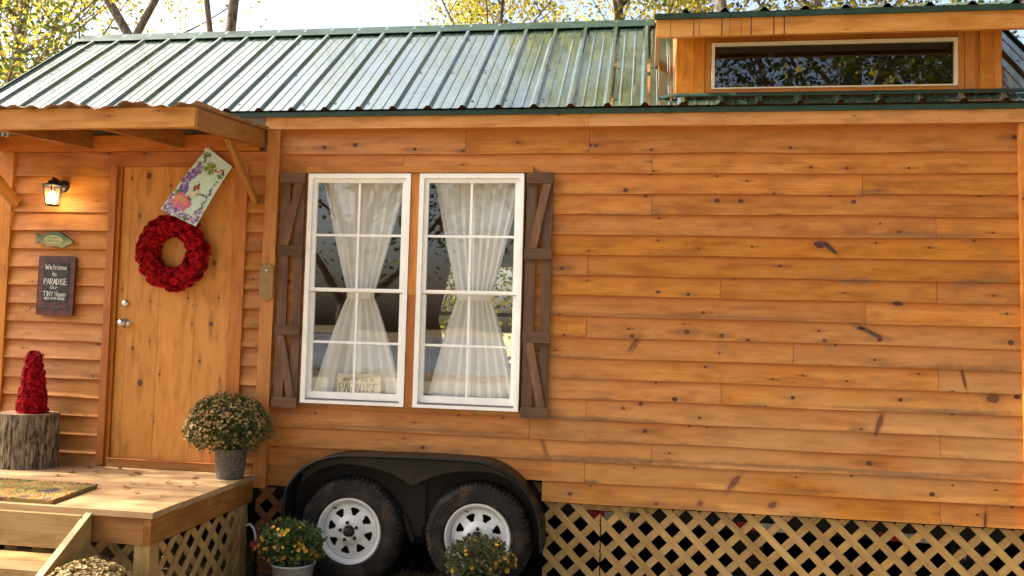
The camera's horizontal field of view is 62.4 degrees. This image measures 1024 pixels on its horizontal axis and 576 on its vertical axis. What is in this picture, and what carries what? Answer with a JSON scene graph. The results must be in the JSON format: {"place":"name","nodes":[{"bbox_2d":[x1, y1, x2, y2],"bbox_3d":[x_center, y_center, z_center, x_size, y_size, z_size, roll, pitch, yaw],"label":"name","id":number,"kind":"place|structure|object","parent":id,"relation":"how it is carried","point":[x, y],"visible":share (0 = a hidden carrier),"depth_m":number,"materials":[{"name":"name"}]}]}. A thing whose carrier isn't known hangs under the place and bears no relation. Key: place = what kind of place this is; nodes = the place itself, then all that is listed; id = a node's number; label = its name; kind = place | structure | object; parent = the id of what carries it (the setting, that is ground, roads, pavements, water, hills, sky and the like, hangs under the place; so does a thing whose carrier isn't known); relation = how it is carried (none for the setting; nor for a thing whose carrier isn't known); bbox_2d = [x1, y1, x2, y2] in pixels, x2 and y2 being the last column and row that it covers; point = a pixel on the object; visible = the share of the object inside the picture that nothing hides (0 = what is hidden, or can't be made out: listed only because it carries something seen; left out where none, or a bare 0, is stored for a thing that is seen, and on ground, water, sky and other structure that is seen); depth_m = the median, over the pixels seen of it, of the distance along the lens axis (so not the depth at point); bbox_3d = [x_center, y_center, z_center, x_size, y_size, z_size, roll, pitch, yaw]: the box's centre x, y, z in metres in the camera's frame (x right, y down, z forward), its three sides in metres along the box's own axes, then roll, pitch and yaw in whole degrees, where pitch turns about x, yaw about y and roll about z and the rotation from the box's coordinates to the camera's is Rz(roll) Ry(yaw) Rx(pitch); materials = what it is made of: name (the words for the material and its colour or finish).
{"place":"outdoors","nodes":[
{"label":"outdoors","id":0,"kind":"place"},
{"bbox_2d":[2,333,511,575],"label":"ground","id":1,"kind":"structure","parent":0,"point":[107,554],"depth_m":6.16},
{"bbox_2d":[0,0,131,158],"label":"tree foliage","id":2,"kind":"object","parent":1,"relation":"on","point":[9,68],"visible":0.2,"depth_m":10.63,"materials":[{"name":"plant"}]},
{"bbox_2d":[48,556,131,575],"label":"potted chrysanthemum","id":3,"kind":"object","parent":1,"relation":"on","point":[95,568],"visible":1,"depth_m":4.08,"materials":[{"name":"plant"}]},
{"bbox_2d":[0,0,192,84],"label":"autumn tree","id":4,"kind":"object","parent":1,"relation":"on","point":[99,11],"visible":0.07,"depth_m":22.34,"materials":[{"name":"yellow plant"}]},
{"bbox_2d":[0,464,255,575],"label":"porch deck","id":5,"kind":"structure","parent":1,"relation":"on","point":[145,521],"depth_m":4.81,"materials":[{"name":"beige wood"}]},
{"bbox_2d":[0,410,59,469],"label":"tree stump","id":6,"kind":"object","parent":5,"relation":"on","point":[29,441],"visible":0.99,"depth_m":5.48,"materials":[{"name":"brown wood"}]},
{"bbox_2d":[15,350,49,413],"bbox_3d":[-3.184,0.624,5.624,0.206,0.419,0.197,0,-3,31],"label":"topiary cone","id":7,"kind":"object","parent":6,"relation":"on","point":[32,392],"visible":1,"depth_m":5.58,"materials":[{"name":"red plant"}]},
{"bbox_2d":[0,509,91,575],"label":"porch steps","id":8,"kind":"structure","parent":5,"relation":"attached to","point":[66,536],"depth_m":4.38,"materials":[{"name":"beige wood"}]},
{"bbox_2d":[0,478,99,503],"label":"door mat","id":9,"kind":"object","parent":5,"relation":"on","point":[30,491],"depth_m":4.75,"materials":[{"name":"fabric"}]},
{"bbox_2d":[180,390,275,479],"bbox_3d":[-1.808,0.927,5.354,0.606,0.557,0.431,1,-3,9],"label":"potted chrysanthemum","id":10,"kind":"object","parent":5,"relation":"on","point":[230,457],"visible":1,"depth_m":5.29,"materials":[{"name":"plant"}]},
{"bbox_2d":[103,0,158,33],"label":"autumn tree","id":11,"kind":"object","parent":1,"relation":"on","point":[120,21],"visible":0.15,"depth_m":14.72,"materials":[{"name":"brown plant"}]},
{"bbox_2d":[0,0,279,154],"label":"autumn tree","id":12,"kind":"object","parent":1,"relation":"on","point":[19,28],"visible":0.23,"depth_m":16.71,"materials":[{"name":"yellow plant"}]},
{"bbox_2d":[204,0,212,31],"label":"autumn tree","id":13,"kind":"object","parent":1,"relation":"on","point":[209,28],"depth_m":17.87,"materials":[{"name":"brown plant"}]},
{"bbox_2d":[226,0,238,30],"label":"autumn tree","id":14,"kind":"object","parent":1,"relation":"on","point":[231,21],"visible":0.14,"depth_m":17.99,"materials":[{"name":"brown plant"}]},
{"bbox_2d":[246,555,530,575],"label":"leaf litter","id":15,"kind":"object","parent":1,"relation":"on","point":[407,573],"visible":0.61,"depth_m":5.53,"materials":[{"name":"plant"}]},
{"bbox_2d":[439,268,512,360],"bbox_3d":[-1.088,-0.597,12.846,5.509,5.881,5.278,3,-3,-19],"label":"shrub","id":16,"kind":"object","parent":1,"relation":"on","point":[454,299],"visible":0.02,"depth_m":12.60,"materials":[{"name":"green plant"}]},
{"bbox_2d":[0,0,1023,575],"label":"tiny house","id":17,"kind":"structure","parent":1,"relation":"on","point":[766,264],"depth_m":5.26,"materials":[{"name":"brown wood"}]},
{"bbox_2d":[25,256,76,315],"bbox_3d":[-3.151,-0.017,5.779,0.323,0.410,0.071,1,-3,9],"label":"chalkboard","id":18,"kind":"object","parent":17,"relation":"attached to","point":[56,285],"visible":1,"depth_m":5.79,"materials":[{"name":"wood"}]},
{"bbox_2d":[41,177,68,206],"bbox_3d":[-3.100,-0.650,5.748,0.148,0.204,0.193,1,-3,9],"label":"wall lantern","id":19,"kind":"object","parent":17,"relation":"attached to","point":[54,188],"depth_m":5.69,"materials":[{"name":"black metal"}]},
{"bbox_2d":[35,232,74,247],"bbox_3d":[-3.146,-0.328,5.817,0.286,0.109,0.030,1,-3,9],"label":"fish sign","id":20,"kind":"object","parent":17,"relation":"attached to","point":[58,239],"visible":1,"depth_m":5.80,"materials":[{"name":"green wood"}]},
{"bbox_2d":[110,167,234,462],"bbox_3d":[-2.287,0.162,5.683,0.823,1.976,0.083,1,-3,9],"label":"door","id":21,"kind":"structure","parent":17,"relation":"in","point":[171,348],"depth_m":5.70,"materials":[{"name":"brown wood"}]},
{"bbox_2d":[134,213,211,292],"bbox_3d":[-2.272,-0.236,5.658,0.537,0.538,0.139,1,-3,9],"label":"wreath","id":22,"kind":"object","parent":17,"relation":"attached to","point":[154,235],"visible":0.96,"depth_m":5.62,"materials":[{"name":"red plant"}]},
{"bbox_2d":[161,147,231,225],"bbox_3d":[-2.100,-0.677,5.622,0.457,0.544,0.077,2,-3,-7],"label":"garden flag","id":23,"kind":"object","parent":17,"relation":"attached to","point":[191,196],"visible":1,"depth_m":5.61,"materials":[{"name":"multicoloured fabric"}]},
{"bbox_2d":[259,264,273,300],"bbox_3d":[-1.615,-0.037,5.558,0.094,0.244,0.020,1,-3,9],"label":"wooden plaque","id":24,"kind":"object","parent":17,"relation":"attached to","point":[266,281],"visible":1,"depth_m":5.55,"materials":[{"name":"brown wood"}]},
{"bbox_2d":[299,173,411,406],"bbox_3d":[-1.009,0.004,5.530,0.695,1.501,0.110,1,-3,9],"label":"window","id":25,"kind":"structure","parent":17,"relation":"in","point":[307,395],"depth_m":5.50,"materials":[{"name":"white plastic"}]},
{"bbox_2d":[314,183,402,393],"bbox_3d":[-0.999,0.008,5.590,0.651,1.490,0.071,1,-3,9],"label":"curtain","id":26,"kind":"object","parent":17,"relation":"hanging from","point":[380,205],"visible":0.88,"depth_m":5.59,"materials":[{"name":"white fabric"}]},
{"bbox_2d":[337,373,380,400],"bbox_3d":[-0.999,0.645,5.515,0.296,0.170,0.011,1,-3,9],"label":"window sign","id":27,"kind":"object","parent":17,"relation":"attached to","point":[367,383],"visible":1,"depth_m":5.51,"materials":[{"name":"beige wood"}]},
{"bbox_2d":[424,243,450,386],"bbox_3d":[-0.746,0.243,7.720,0.424,1.320,0.044,1,-3,9],"label":"curtain","id":28,"kind":"object","parent":17,"relation":"hanging from","point":[438,265],"visible":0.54,"depth_m":7.72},
{"bbox_2d":[412,173,525,411],"bbox_3d":[-0.271,0.019,5.416,0.681,1.501,0.110,1,-3,9],"label":"window","id":29,"kind":"structure","parent":17,"relation":"in","point":[419,400],"depth_m":5.38,"materials":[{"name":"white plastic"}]},
{"bbox_2d":[428,183,514,398],"bbox_3d":[-0.239,0.023,5.472,0.620,1.490,0.071,1,-3,9],"label":"curtain","id":30,"kind":"object","parent":17,"relation":"hanging from","point":[489,369],"visible":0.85,"depth_m":5.47,"materials":[{"name":"white fabric"}]},
{"bbox_2d":[440,263,512,366],"bbox_3d":[-0.433,0.241,7.805,1.000,0.950,0.040,1,-3,9],"label":"rear window frame","id":31,"kind":"structure","parent":17,"relation":"in","point":[502,265],"depth_m":7.75,"materials":[{"name":"white plastic"}]},
{"bbox_2d":[711,37,957,89],"bbox_3d":[1.951,-1.366,5.164,1.434,0.290,0.034,1,-3,9],"label":"dormer window","id":32,"kind":"structure","parent":17,"relation":"in","point":[901,62],"depth_m":5.16,"materials":[{"name":"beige glass"}]},
{"bbox_2d":[407,0,697,24],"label":"autumn tree","id":33,"kind":"object","parent":1,"relation":"on","point":[501,12],"visible":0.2,"depth_m":15.17,"materials":[{"name":"yellow plant"}]},
{"bbox_2d":[245,519,954,575],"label":"mulch bed","id":34,"kind":"object","parent":1,"relation":"on","point":[417,555],"depth_m":6.25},
{"bbox_2d":[246,523,256,575],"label":"water hose","id":35,"kind":"object","parent":34,"relation":"on","point":[253,544],"visible":0.78,"depth_m":5.39,"materials":[{"name":"black rubber"}]},
{"bbox_2d":[254,514,327,575],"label":"potted marigold","id":36,"kind":"object","parent":34,"relation":"on","point":[310,542],"visible":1,"depth_m":5.09,"materials":[{"name":"plant"}]},
{"bbox_2d":[443,533,517,575],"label":"potted marigold","id":37,"kind":"object","parent":34,"relation":"on","point":[493,564],"visible":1,"depth_m":4.93,"materials":[{"name":"plant"}]},
{"bbox_2d":[950,544,984,575],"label":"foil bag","id":38,"kind":"object","parent":34,"relation":"on","point":[967,562],"visible":0.31,"depth_m":5.18,"materials":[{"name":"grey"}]},
{"bbox_2d":[359,0,854,24],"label":"autumn tree","id":39,"kind":"object","parent":1,"relation":"on","point":[473,18],"visible":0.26,"depth_m":18.46,"materials":[{"name":"yellow plant"}]},
{"bbox_2d":[714,0,726,10],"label":"autumn tree","id":40,"kind":"object","parent":1,"relation":"on","point":[720,4],"depth_m":11.46,"materials":[{"name":"brown plant"}]},
{"bbox_2d":[615,0,1017,37],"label":"autumn tree","id":41,"kind":"object","parent":1,"relation":"on","point":[817,4],"visible":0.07,"depth_m":15.60,"materials":[{"name":"yellow plant"}]},
{"bbox_2d":[812,0,1023,41],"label":"autumn tree","id":42,"kind":"object","parent":1,"relation":"on","point":[920,1],"visible":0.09,"depth_m":13.21,"materials":[{"name":"yellow plant"}]},
{"bbox_2d":[0,0,1023,332],"label":"sky","id":43,"kind":"structure","parent":0,"point":[291,14],"materials":[{"name":"white"}]}
]}

